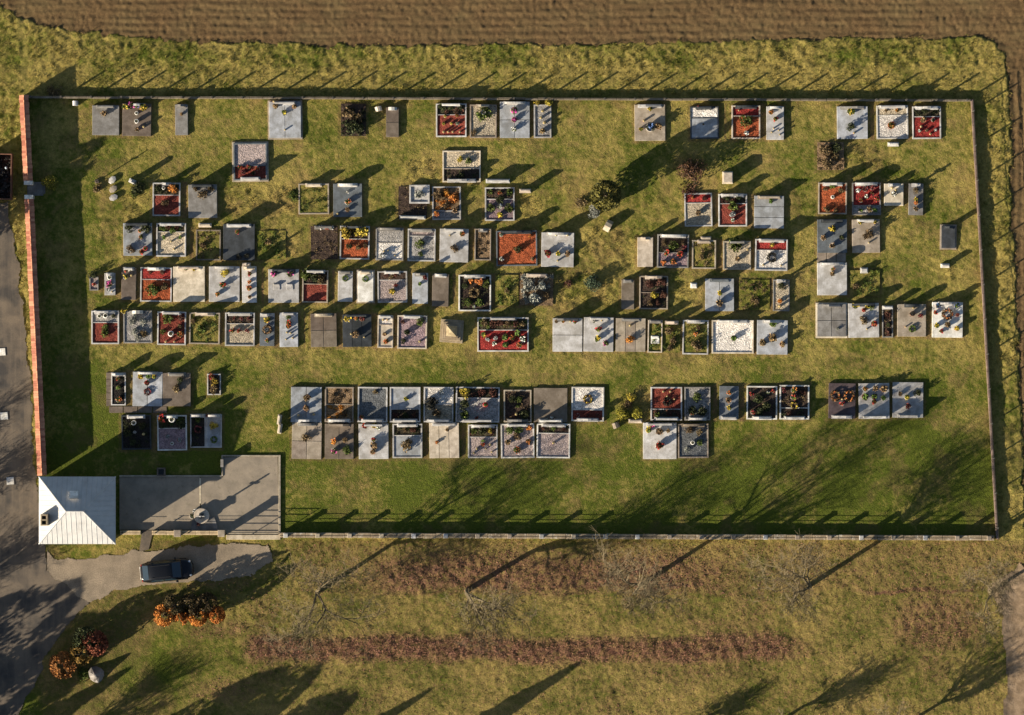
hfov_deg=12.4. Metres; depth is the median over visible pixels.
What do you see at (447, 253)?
grave
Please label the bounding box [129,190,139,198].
green clump
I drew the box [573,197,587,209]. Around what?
brown bush
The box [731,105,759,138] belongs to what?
grave
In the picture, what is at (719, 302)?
flower bowl
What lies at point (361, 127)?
shrub
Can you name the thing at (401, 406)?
grave
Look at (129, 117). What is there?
grave
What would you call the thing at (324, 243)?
grave
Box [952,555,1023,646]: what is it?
bare tree
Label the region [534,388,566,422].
grave
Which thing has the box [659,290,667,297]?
shrub
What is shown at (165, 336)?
grave
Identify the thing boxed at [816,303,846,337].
grave
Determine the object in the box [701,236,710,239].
headstone
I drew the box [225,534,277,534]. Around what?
patio gate
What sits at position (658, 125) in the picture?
flower bowl
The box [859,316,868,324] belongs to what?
shrub
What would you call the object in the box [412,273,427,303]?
grave
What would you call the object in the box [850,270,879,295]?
grave
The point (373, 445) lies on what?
flower bowl
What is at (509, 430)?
shrub
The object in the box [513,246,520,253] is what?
shrub
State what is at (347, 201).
flower bowl
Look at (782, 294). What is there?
grave
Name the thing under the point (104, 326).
shrub
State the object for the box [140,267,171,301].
grave
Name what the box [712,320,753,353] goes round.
grave
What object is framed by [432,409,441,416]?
shrub
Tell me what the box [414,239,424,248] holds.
shrub
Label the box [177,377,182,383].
shrub
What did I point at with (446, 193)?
shrub
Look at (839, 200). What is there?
grave
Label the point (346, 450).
shrub
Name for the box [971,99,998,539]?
boundary wall
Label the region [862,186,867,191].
flower bowl
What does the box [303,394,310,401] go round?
flower bowl
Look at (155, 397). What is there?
grave
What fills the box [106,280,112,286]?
flower bowl
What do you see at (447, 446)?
grave
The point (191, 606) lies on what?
hedge bush
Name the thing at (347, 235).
shrub
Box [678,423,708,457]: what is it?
grave
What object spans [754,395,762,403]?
shrub
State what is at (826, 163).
shrub
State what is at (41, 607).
road
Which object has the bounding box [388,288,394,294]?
flower bowl
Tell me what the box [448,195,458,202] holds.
shrub
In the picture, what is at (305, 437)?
shrub
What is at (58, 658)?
rust bush
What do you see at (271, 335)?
grave
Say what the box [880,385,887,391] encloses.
flower bowl
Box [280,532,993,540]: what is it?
boundary wall
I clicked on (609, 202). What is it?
columnar conifer
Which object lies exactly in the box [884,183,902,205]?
grave
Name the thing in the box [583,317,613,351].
grave
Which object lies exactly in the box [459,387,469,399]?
shrub
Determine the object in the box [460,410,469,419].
shrub
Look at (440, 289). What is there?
grave
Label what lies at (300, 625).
bare tree
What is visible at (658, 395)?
grave
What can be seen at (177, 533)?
gate pillar
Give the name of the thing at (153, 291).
shrub
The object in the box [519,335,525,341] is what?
flower bowl
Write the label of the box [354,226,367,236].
shrub
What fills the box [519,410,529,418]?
shrub
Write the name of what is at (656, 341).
memorial plate
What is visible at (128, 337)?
grave
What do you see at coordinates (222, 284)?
flower bowl
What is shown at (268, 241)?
shrub
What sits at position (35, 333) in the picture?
garden wall
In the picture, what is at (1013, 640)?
dirt track
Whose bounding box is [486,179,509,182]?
headstone
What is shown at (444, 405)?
grave
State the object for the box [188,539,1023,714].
leaf litter
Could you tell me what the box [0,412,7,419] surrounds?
cover plate
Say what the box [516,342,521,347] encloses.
flower bowl
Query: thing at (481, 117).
shrub
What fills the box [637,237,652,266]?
grave
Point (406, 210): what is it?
grave
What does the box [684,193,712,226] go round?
grave
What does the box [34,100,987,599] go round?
lawn grass
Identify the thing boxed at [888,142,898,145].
headstone
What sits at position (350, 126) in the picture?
shrub
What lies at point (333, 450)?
flower bowl
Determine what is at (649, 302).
shrub
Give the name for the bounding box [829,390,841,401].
wreath
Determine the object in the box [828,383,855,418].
grave
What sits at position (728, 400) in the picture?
flower bowl
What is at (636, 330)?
grave
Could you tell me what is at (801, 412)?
grave
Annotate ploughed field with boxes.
[0,0,1023,485]
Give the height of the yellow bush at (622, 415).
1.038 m
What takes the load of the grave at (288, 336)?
on the ground at (146, 664)
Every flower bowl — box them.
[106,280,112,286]
[127,102,133,108]
[139,104,147,111]
[157,413,164,422]
[177,331,183,337]
[219,282,226,287]
[264,317,269,322]
[270,271,276,277]
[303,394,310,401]
[330,448,336,453]
[331,437,336,444]
[343,316,351,321]
[345,199,351,204]
[352,330,359,337]
[370,442,376,449]
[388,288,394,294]
[451,207,457,213]
[502,333,507,339]
[510,107,517,114]
[513,446,520,453]
[514,330,520,336]
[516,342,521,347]
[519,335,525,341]
[539,128,545,133]
[544,250,550,257]
[594,326,601,331]
[595,335,600,341]
[603,339,608,345]
[646,123,654,131]
[646,426,651,432]
[655,123,662,130]
[655,441,663,449]
[656,428,663,434]
[664,249,669,255]
[670,258,676,264]
[676,251,683,257]
[716,299,722,306]
[726,397,731,403]
[758,339,765,345]
[768,333,776,341]
[790,393,796,399]
[791,387,796,392]
[828,225,835,231]
[847,108,854,115]
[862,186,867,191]
[862,393,867,400]
[871,321,877,326]
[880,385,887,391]
[888,122,895,128]
[891,190,896,196]
[920,116,925,122]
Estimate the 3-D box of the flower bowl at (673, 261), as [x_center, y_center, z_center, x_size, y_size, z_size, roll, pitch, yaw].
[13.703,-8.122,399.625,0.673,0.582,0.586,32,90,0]
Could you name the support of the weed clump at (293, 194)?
on the ground at (146, 664)
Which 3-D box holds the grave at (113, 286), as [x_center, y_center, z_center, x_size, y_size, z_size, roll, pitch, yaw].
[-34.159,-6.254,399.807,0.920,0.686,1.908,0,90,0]
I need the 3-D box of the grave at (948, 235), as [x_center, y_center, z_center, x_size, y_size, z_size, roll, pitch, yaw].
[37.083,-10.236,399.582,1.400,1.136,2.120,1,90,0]
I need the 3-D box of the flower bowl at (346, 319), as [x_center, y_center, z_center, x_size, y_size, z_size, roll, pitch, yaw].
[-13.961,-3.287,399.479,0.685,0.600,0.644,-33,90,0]
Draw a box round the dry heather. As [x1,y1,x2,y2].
[623,400,632,408]
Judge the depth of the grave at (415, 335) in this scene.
399.92 m
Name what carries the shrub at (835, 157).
on the grave at (839, 164)
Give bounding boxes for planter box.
[409,185,429,203]
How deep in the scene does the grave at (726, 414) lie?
399.85 m
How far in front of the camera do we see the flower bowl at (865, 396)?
399.41 m
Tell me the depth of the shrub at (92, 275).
399.65 m
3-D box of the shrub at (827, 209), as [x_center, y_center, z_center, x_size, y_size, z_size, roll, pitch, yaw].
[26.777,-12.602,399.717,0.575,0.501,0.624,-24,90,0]
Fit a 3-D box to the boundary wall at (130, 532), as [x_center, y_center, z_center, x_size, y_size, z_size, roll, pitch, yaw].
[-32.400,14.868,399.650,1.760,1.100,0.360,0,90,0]
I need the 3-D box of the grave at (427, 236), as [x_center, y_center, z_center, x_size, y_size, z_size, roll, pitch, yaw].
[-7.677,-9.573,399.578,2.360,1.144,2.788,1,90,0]
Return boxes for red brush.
[678,183,698,200]
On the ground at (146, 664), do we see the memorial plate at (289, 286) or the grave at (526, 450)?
the grave at (526, 450)
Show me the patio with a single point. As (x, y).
(241, 495)
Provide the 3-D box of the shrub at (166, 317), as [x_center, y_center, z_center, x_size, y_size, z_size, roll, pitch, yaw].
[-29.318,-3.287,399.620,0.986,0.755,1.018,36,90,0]
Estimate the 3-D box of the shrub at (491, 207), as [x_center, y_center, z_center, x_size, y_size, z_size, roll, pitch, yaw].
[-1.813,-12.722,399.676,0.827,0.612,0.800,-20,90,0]
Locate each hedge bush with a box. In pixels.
[153,604,172,626]
[162,594,185,616]
[173,612,188,625]
[179,594,199,617]
[188,608,207,626]
[196,592,218,614]
[207,606,225,623]
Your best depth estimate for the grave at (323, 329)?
399.83 m
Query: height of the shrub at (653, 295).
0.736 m
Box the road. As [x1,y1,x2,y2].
[0,201,88,714]
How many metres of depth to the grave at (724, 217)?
399.91 m
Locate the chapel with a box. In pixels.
[38,476,115,543]
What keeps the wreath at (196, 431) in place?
on the grave at (198, 440)
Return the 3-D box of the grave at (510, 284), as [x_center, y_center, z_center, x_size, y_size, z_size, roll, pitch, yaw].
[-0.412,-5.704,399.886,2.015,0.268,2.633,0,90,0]
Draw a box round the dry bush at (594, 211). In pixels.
[588,204,599,218]
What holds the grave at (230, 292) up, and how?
on the ground at (146, 664)
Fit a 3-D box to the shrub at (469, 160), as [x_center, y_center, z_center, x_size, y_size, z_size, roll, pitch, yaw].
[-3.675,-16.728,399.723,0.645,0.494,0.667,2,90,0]
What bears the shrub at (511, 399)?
on the grave at (511, 409)
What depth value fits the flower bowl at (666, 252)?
399.60 m
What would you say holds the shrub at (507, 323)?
on the grave at (484, 345)
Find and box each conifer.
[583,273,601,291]
[590,180,621,210]
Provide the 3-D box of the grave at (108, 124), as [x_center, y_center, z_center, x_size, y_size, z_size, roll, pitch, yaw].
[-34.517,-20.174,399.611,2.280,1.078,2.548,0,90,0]
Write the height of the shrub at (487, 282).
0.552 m
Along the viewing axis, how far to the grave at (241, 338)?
399.91 m
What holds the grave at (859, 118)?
on the ground at (146, 664)
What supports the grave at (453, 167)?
on the ground at (146, 664)
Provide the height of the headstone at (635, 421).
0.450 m
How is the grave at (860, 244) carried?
on the ground at (146, 664)
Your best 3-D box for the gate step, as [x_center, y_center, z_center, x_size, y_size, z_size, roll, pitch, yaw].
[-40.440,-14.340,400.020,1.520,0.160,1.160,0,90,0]
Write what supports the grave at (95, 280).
on the ground at (146, 664)
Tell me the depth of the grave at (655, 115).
399.85 m
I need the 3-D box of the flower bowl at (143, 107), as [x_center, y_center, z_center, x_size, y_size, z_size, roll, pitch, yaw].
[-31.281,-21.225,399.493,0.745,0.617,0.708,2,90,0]
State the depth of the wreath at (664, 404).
399.74 m
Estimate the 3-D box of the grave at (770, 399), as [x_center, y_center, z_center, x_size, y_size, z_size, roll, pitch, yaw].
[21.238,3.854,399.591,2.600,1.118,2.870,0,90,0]
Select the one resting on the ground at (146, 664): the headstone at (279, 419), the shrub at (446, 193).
the headstone at (279, 419)
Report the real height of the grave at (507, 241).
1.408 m
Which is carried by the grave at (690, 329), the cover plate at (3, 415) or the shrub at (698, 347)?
the shrub at (698, 347)
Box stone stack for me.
[109,176,117,200]
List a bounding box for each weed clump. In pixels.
[46,84,63,98]
[285,189,298,202]
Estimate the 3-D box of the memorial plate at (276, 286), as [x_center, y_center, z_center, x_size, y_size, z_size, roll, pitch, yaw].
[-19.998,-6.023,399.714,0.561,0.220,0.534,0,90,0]
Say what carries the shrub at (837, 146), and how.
on the grave at (839, 164)
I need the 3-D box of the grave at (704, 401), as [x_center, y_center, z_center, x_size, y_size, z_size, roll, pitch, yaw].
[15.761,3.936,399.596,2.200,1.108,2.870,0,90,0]
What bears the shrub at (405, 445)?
on the grave at (414, 450)
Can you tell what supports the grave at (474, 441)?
on the ground at (146, 664)
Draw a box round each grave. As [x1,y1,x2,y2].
[89,277,98,289]
[91,310,118,343]
[92,105,118,134]
[104,273,115,294]
[111,372,125,404]
[121,267,136,299]
[121,415,151,449]
[122,103,151,135]
[123,223,151,255]
[123,310,151,342]
[133,371,162,405]
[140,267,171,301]
[152,182,180,215]
[156,223,185,256]
[157,311,185,344]
[157,415,186,450]
[163,372,190,405]
[173,266,204,301]
[175,104,187,134]
[188,184,216,217]
[189,312,219,343]
[190,414,205,447]
[196,230,220,259]
[206,414,221,447]
[207,374,220,394]
[209,266,239,301]
[223,224,254,259]
[225,312,254,345]
[232,142,268,181]
[242,266,256,302]
[257,231,285,258]
[260,313,274,345]
[268,100,302,139]
[268,269,298,302]
[280,312,297,346]
[291,387,321,422]
[292,422,321,458]
[298,183,328,213]
[302,270,328,302]
[310,313,336,346]
[311,225,337,259]
[325,387,353,422]
[325,423,353,458]
[333,183,361,216]
[338,271,352,301]
[340,225,369,259]
[341,104,365,135]
[343,314,371,346]
[356,270,374,302]
[358,387,387,422]
[359,423,388,458]
[376,227,403,259]
[377,271,406,302]
[377,315,392,347]
[386,107,398,136]
[390,387,420,422]
[393,423,421,457]
[397,315,426,348]
[398,186,426,218]
[408,228,435,260]
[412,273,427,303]
[424,387,453,422]
[429,422,458,457]
[432,186,460,219]
[432,274,448,306]
[436,103,466,136]
[439,228,468,261]
[443,151,480,182]
[455,387,499,422]
[458,274,490,310]
[468,424,497,457]
[470,104,496,137]
[474,228,490,259]
[477,317,528,351]
[485,187,514,220]
[495,275,518,305]
[496,230,536,265]
[500,101,529,137]
[501,423,534,457]
[504,390,531,422]
[520,273,553,305]
[534,104,550,137]
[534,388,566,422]
[536,423,569,457]
[541,232,573,266]
[553,318,581,351]
[571,387,603,421]
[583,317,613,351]
[616,318,645,351]
[621,279,633,308]
[634,104,664,140]
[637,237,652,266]
[639,275,667,308]
[643,422,676,458]
[647,320,662,352]
[651,387,681,420]
[657,234,688,267]
[662,321,680,352]
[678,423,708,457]
[682,320,708,354]
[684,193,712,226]
[684,387,709,420]
[690,106,718,138]
[692,240,715,268]
[705,278,733,310]
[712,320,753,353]
[718,194,746,226]
[719,386,738,419]
[723,241,750,269]
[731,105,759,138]
[739,280,769,310]
[746,386,776,419]
[754,195,783,227]
[755,239,787,270]
[757,320,787,354]
[766,106,783,139]
[773,279,789,310]
[779,385,808,419]
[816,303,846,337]
[817,142,843,170]
[817,219,846,252]
[817,262,846,294]
[818,182,846,213]
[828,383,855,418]
[837,106,867,138]
[848,303,878,337]
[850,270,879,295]
[852,182,880,214]
[852,219,879,252]
[858,383,889,418]
[876,105,907,138]
[882,306,892,337]
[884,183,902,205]
[892,382,922,417]
[897,304,925,336]
[908,183,922,214]
[912,106,940,138]
[932,302,962,337]
[940,224,956,249]
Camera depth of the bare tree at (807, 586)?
394.65 m
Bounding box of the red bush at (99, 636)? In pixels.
[81,630,108,656]
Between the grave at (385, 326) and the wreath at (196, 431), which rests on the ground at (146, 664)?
the grave at (385, 326)
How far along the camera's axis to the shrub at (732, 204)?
399.67 m
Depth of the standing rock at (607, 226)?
399.38 m
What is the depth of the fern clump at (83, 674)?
399.82 m
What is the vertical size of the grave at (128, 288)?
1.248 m
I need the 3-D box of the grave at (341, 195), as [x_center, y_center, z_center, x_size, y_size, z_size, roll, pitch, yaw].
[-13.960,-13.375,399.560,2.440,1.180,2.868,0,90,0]
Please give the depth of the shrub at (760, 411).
399.64 m
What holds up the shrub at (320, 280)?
on the grave at (314, 292)
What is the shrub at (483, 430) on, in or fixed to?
on the grave at (474, 441)
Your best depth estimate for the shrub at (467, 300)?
399.68 m
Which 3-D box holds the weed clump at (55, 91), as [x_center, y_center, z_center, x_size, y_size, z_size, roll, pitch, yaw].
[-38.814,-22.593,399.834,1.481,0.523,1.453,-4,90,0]
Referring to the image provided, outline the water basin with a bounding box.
[157,468,165,475]
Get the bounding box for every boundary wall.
[28,95,970,101]
[120,530,140,534]
[152,531,217,534]
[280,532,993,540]
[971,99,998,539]
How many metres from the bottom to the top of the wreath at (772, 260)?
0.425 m
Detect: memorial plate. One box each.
[273,283,279,289]
[286,283,292,289]
[651,336,658,343]
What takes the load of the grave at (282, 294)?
on the ground at (146, 664)
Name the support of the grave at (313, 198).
on the ground at (146, 664)
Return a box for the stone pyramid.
[439,319,463,342]
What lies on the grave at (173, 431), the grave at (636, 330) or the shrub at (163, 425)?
the shrub at (163, 425)
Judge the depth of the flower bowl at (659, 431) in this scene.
399.41 m
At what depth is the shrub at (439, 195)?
399.56 m
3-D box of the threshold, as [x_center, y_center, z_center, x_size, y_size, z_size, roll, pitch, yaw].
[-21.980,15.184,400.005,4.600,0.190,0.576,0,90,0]
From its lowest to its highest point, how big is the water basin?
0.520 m
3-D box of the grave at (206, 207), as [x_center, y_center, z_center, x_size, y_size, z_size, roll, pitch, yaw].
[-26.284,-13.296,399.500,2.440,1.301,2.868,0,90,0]
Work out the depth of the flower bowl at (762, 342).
399.47 m
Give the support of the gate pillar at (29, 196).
on the ground at (146, 664)
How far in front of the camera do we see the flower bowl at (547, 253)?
399.46 m
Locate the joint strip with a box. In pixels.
[199,478,200,502]
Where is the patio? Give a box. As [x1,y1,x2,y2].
[119,457,278,532]
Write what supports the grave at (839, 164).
on the ground at (146, 664)
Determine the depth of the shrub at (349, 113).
399.55 m
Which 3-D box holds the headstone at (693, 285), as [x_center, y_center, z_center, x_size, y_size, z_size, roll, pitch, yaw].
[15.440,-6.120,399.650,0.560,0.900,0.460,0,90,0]
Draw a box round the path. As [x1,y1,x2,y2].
[139,530,152,550]
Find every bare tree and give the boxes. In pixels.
[259,548,388,680]
[442,579,551,659]
[586,527,691,628]
[734,532,838,626]
[867,696,909,714]
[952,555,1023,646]
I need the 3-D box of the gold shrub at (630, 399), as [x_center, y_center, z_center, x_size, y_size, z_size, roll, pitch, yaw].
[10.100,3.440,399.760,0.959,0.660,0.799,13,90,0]
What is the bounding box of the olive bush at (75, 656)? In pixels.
[68,641,92,665]
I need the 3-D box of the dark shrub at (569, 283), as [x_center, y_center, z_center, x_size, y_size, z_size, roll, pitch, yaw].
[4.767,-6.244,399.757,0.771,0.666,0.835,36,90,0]
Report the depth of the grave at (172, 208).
399.92 m
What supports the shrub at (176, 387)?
on the grave at (180, 397)
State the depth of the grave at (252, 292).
399.85 m
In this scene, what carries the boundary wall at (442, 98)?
on the ground at (146, 664)
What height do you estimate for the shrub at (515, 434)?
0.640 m
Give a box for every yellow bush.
[616,407,628,420]
[631,406,641,419]
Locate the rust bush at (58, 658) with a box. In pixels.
[49,651,76,678]
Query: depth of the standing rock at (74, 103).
399.67 m
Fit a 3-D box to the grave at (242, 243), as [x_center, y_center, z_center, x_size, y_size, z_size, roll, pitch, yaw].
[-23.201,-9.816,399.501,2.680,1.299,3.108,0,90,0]
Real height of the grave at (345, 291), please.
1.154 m
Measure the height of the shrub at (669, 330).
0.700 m
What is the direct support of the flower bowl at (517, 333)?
on the grave at (484, 345)
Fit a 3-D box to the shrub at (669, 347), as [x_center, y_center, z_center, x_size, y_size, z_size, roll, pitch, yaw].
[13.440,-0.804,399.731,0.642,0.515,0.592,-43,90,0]
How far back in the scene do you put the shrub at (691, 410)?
399.55 m
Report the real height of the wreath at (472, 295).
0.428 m
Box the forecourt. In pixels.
[47,543,272,601]
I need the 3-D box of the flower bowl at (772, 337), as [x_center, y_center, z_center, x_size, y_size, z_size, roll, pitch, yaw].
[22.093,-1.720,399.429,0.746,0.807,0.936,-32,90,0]
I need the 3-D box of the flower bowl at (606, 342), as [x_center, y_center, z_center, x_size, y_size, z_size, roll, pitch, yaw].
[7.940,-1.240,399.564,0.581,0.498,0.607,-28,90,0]
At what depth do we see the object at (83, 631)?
398.29 m
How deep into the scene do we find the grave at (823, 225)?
399.79 m
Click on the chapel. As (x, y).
(77, 510)
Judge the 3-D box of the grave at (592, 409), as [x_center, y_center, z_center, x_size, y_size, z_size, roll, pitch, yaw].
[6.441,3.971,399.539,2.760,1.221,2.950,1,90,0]
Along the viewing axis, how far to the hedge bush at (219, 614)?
398.13 m
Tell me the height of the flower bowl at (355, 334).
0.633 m
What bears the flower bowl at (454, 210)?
on the grave at (444, 213)
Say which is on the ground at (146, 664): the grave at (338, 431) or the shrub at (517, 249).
the grave at (338, 431)
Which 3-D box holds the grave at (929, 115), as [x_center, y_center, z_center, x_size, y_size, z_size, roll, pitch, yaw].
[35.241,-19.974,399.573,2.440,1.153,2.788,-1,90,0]
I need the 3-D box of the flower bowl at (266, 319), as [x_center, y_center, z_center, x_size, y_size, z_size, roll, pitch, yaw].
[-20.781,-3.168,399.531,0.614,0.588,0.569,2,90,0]
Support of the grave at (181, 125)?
on the ground at (146, 664)
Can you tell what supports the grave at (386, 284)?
on the ground at (146, 664)
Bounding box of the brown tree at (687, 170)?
[676,158,706,188]
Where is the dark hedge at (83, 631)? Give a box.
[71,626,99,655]
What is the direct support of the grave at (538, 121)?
on the ground at (146, 664)
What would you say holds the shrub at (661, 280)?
on the grave at (645, 291)
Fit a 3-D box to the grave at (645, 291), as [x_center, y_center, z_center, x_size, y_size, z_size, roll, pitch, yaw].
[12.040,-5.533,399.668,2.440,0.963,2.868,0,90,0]
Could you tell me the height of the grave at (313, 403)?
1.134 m
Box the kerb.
[119,455,280,532]
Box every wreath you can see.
[144,388,150,395]
[194,425,201,433]
[210,436,216,442]
[262,325,271,333]
[469,287,479,297]
[583,394,592,403]
[662,397,671,405]
[766,252,776,262]
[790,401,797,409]
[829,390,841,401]
[843,390,854,401]
[941,308,953,319]
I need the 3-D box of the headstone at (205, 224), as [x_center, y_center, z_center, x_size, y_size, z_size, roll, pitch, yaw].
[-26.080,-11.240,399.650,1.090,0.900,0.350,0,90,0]
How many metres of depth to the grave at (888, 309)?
399.90 m
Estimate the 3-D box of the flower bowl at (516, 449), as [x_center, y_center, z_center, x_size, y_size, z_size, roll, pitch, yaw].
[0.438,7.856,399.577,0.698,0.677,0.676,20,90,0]
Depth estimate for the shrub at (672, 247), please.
399.70 m
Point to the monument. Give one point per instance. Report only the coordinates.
(204, 519)
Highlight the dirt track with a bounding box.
[988,563,1023,714]
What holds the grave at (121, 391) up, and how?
on the paving at (137, 409)
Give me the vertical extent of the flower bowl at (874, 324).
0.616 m
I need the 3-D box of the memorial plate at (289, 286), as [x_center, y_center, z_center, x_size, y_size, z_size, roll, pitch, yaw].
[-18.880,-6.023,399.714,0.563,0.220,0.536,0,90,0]
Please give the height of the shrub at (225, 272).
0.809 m
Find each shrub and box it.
[87,271,96,278]
[101,324,108,330]
[101,330,108,337]
[123,428,131,436]
[125,224,132,233]
[126,244,135,252]
[128,317,136,324]
[131,327,138,334]
[139,318,147,326]
[139,330,148,337]
[140,221,151,233]
[145,283,159,295]
[158,282,168,290]
[160,422,167,428]
[161,199,168,206]
[162,314,172,323]
[167,185,178,193]
[172,383,179,392]
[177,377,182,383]
[177,420,185,429]
[197,190,207,199]
[197,324,205,333]
[209,422,218,429]
[210,385,217,394]
[211,378,218,386]
[220,269,229,277]
[264,238,271,244]
[300,267,310,280]
[301,434,310,441]
[310,273,317,282]
[317,275,323,284]
[340,225,353,239]
[341,107,354,117]
[342,445,350,454]
[345,119,359,134]
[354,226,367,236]
[355,113,362,122]
[355,124,364,133]
[400,438,412,452]
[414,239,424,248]
[415,318,424,326]
[424,395,438,410]
[432,190,444,200]
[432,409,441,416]
[438,103,446,110]
[442,189,448,196]
[443,200,449,207]
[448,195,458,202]
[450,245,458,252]
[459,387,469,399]
[459,399,468,410]
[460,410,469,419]
[463,298,472,306]
[465,157,471,163]
[475,297,483,306]
[476,107,492,121]
[477,427,487,434]
[478,389,485,394]
[481,319,487,327]
[482,279,490,287]
[486,203,494,211]
[489,320,496,327]
[489,388,496,396]
[495,320,503,325]
[496,196,503,203]
[503,320,511,326]
[504,203,514,212]
[504,427,513,434]
[506,188,512,194]
[508,395,515,401]
[512,432,520,439]
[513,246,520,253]
[514,427,523,434]
[515,396,522,402]
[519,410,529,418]
[523,281,536,291]
[529,292,540,302]
[537,282,545,290]
[542,291,549,299]
[545,100,552,105]
[563,279,572,288]
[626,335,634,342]
[626,394,636,401]
[645,280,652,287]
[647,298,653,306]
[650,291,658,297]
[655,278,665,285]
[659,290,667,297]
[665,327,673,334]
[666,344,672,350]
[668,241,678,250]
[670,337,675,344]
[684,426,693,432]
[687,406,697,414]
[691,340,702,351]
[692,391,700,402]
[698,405,707,415]
[728,201,737,210]
[728,237,743,252]
[739,115,752,127]
[754,298,759,304]
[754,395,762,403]
[756,407,764,414]
[762,401,770,411]
[777,282,785,289]
[819,144,832,155]
[820,158,834,169]
[823,206,829,212]
[831,152,840,160]
[832,143,841,152]
[846,122,854,131]
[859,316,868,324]
[862,228,873,239]
[884,312,890,318]
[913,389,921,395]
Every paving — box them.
[106,373,166,412]
[817,253,845,261]
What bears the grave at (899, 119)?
on the ground at (146, 664)
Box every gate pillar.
[24,181,33,184]
[24,195,34,198]
[174,530,181,536]
[218,530,224,536]
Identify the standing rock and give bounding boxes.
[72,101,77,105]
[375,106,381,111]
[603,219,612,231]
[612,422,619,428]
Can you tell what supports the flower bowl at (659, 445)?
on the grave at (652, 438)
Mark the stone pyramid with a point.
(451, 331)
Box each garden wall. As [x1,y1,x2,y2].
[19,95,32,180]
[24,199,46,475]
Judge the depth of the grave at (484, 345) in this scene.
399.91 m
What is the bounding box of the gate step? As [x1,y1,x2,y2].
[27,182,44,195]
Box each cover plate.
[0,348,5,355]
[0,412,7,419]
[6,477,14,484]
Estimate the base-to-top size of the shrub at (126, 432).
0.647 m
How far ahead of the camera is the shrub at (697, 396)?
399.68 m
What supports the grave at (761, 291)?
on the ground at (146, 664)
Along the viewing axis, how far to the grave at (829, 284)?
399.82 m
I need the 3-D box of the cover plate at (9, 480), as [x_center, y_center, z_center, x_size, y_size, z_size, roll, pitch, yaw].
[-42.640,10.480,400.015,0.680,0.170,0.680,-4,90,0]
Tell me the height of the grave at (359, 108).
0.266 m
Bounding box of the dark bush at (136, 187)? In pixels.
[131,180,145,195]
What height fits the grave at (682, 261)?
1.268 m
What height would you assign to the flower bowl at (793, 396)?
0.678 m
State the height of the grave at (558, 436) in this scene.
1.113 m
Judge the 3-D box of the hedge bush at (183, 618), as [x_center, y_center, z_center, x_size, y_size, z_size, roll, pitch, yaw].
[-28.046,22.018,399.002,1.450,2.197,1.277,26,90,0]
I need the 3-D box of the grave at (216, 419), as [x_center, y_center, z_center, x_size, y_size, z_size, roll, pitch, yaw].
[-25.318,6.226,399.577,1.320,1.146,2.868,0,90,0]
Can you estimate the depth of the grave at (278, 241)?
399.95 m
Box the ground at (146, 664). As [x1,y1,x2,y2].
[0,6,1023,714]
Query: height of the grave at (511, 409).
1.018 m
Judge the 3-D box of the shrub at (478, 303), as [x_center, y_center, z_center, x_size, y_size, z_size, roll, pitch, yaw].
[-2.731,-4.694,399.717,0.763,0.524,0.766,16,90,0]
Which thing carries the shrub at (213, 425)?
on the grave at (216, 419)
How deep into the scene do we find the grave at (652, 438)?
399.79 m
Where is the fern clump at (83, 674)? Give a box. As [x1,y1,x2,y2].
[77,668,89,682]
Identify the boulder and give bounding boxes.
[88,666,103,682]
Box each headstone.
[199,223,211,226]
[277,414,281,424]
[277,424,282,433]
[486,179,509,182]
[519,189,530,192]
[629,419,641,422]
[690,283,696,287]
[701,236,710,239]
[722,172,732,183]
[860,268,867,272]
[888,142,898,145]
[941,264,948,267]
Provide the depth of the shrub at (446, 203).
399.67 m
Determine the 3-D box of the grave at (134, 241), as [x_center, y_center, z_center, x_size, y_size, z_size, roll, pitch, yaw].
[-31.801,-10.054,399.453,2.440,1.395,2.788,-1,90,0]
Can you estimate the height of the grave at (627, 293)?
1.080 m
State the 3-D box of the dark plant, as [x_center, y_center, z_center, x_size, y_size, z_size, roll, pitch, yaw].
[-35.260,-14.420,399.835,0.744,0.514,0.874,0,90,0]
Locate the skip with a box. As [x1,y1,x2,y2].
[0,153,12,199]
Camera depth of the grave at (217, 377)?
399.91 m
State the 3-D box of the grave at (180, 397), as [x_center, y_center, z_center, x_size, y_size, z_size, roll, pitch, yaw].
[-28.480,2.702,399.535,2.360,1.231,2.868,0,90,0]
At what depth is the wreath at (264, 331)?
399.64 m
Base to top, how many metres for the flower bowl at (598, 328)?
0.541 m
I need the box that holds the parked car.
[139,557,193,582]
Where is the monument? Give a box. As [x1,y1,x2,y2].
[191,508,218,530]
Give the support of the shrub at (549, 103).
on the ground at (146, 664)
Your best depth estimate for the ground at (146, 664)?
400.04 m
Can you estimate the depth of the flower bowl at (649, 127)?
399.49 m
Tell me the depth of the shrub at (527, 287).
399.57 m
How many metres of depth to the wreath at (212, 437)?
399.79 m
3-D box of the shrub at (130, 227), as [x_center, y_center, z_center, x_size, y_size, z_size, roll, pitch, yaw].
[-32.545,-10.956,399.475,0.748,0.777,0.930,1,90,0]
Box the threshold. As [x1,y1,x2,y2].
[226,533,279,539]
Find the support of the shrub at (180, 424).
on the grave at (173, 431)
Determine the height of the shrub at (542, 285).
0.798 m
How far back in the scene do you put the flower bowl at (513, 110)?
399.31 m
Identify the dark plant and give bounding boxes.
[93,183,100,192]
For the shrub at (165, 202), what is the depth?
399.64 m
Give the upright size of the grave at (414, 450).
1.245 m
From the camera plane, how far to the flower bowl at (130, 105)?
399.45 m
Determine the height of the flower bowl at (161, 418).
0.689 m

